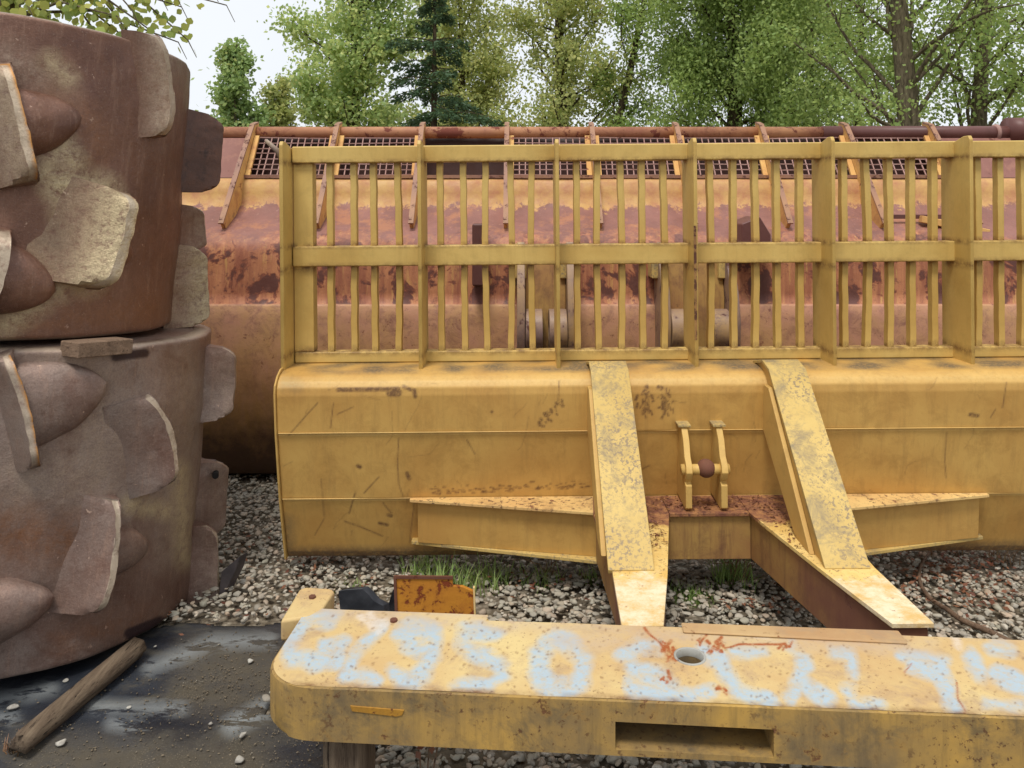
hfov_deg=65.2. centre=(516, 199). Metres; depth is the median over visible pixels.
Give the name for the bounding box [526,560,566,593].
grass tuft
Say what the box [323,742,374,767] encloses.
wood block
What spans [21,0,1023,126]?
sky
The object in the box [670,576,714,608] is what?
grass tuft
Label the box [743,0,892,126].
willow tree
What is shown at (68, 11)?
poplar
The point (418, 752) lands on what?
dry weed
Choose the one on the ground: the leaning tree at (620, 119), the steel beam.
the leaning tree at (620, 119)
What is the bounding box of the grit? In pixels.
[1,626,388,767]
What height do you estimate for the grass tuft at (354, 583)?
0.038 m
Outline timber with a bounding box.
[8,637,146,753]
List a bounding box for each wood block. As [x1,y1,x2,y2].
[60,337,132,357]
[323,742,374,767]
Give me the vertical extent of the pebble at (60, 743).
0.010 m
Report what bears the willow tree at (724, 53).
on the ground
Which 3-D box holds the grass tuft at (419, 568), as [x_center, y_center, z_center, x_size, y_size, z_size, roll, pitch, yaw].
[-0.406,1.583,3.489,0.236,0.093,0.231,0,0,-14]
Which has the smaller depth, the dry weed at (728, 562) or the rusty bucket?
the dry weed at (728, 562)
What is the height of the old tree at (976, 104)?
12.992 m
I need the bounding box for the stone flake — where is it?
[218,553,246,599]
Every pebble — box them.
[6,703,19,709]
[55,738,65,746]
[234,755,243,762]
[239,732,246,737]
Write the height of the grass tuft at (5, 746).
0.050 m
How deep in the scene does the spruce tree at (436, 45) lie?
15.52 m
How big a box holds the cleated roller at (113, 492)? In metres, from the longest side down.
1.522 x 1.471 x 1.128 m
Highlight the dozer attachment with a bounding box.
[264,136,1023,635]
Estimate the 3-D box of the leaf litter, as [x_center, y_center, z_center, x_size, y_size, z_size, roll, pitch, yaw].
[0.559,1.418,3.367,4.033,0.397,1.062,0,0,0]
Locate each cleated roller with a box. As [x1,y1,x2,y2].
[0,12,223,340]
[0,324,236,678]
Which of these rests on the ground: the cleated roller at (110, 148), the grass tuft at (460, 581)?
the grass tuft at (460, 581)
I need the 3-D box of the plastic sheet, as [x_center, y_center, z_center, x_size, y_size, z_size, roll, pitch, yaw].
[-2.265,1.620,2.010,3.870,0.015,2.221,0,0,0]
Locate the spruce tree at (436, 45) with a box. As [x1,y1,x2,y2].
[383,0,503,126]
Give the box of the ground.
[155,474,1023,767]
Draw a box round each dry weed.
[386,746,445,767]
[513,557,557,582]
[717,559,754,590]
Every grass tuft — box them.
[3,729,20,756]
[334,577,366,592]
[397,555,451,575]
[418,551,505,596]
[469,556,533,593]
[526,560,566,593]
[574,563,598,586]
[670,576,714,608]
[705,559,763,592]
[986,550,1020,568]
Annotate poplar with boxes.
[0,0,234,58]
[191,35,275,126]
[256,73,310,126]
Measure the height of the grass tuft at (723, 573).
0.157 m
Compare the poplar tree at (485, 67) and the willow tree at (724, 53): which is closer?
the willow tree at (724, 53)
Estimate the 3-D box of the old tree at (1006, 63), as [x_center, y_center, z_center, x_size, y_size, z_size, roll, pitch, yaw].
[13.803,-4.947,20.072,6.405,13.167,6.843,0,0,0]
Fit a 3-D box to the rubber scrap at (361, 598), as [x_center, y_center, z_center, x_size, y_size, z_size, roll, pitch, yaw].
[-0.556,1.494,2.930,0.192,0.151,0.020,0,0,0]
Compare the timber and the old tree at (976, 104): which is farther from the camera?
the old tree at (976, 104)
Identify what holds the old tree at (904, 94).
on the ground
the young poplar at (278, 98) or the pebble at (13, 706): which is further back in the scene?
the young poplar at (278, 98)
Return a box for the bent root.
[917,551,1011,639]
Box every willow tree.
[618,0,867,126]
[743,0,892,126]
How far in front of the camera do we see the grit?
2.52 m
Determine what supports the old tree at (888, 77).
on the ground
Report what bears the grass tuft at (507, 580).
on the ground
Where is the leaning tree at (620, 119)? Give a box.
[574,0,668,126]
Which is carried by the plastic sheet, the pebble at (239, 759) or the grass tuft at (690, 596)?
the pebble at (239, 759)
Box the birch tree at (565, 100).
[475,0,663,126]
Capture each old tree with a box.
[742,0,1023,125]
[794,0,973,125]
[869,0,1023,125]
[932,0,1023,124]
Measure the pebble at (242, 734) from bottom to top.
0.012 m
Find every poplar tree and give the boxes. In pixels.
[257,0,443,126]
[401,0,544,126]
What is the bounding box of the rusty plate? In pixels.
[393,575,475,613]
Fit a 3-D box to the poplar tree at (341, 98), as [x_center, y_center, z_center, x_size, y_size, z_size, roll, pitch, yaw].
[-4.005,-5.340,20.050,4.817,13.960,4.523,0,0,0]
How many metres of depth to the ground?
3.31 m
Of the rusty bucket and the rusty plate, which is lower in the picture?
the rusty plate
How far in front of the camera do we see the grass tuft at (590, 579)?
3.40 m
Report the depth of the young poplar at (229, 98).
15.87 m
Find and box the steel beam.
[270,588,1023,767]
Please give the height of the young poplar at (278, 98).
4.269 m
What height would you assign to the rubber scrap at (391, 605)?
0.152 m
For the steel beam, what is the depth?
1.99 m
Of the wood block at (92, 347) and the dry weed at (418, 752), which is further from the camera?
the wood block at (92, 347)
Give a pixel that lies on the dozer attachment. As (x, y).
(852, 458)
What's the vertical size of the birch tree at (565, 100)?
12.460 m
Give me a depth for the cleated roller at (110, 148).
2.85 m
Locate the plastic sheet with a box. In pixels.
[0,623,380,767]
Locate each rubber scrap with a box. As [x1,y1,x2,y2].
[338,586,389,610]
[389,589,394,610]
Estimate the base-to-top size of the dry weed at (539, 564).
0.170 m
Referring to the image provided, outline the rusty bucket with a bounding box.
[182,118,1023,473]
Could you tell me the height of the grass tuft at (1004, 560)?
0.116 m
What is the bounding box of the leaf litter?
[168,494,1022,635]

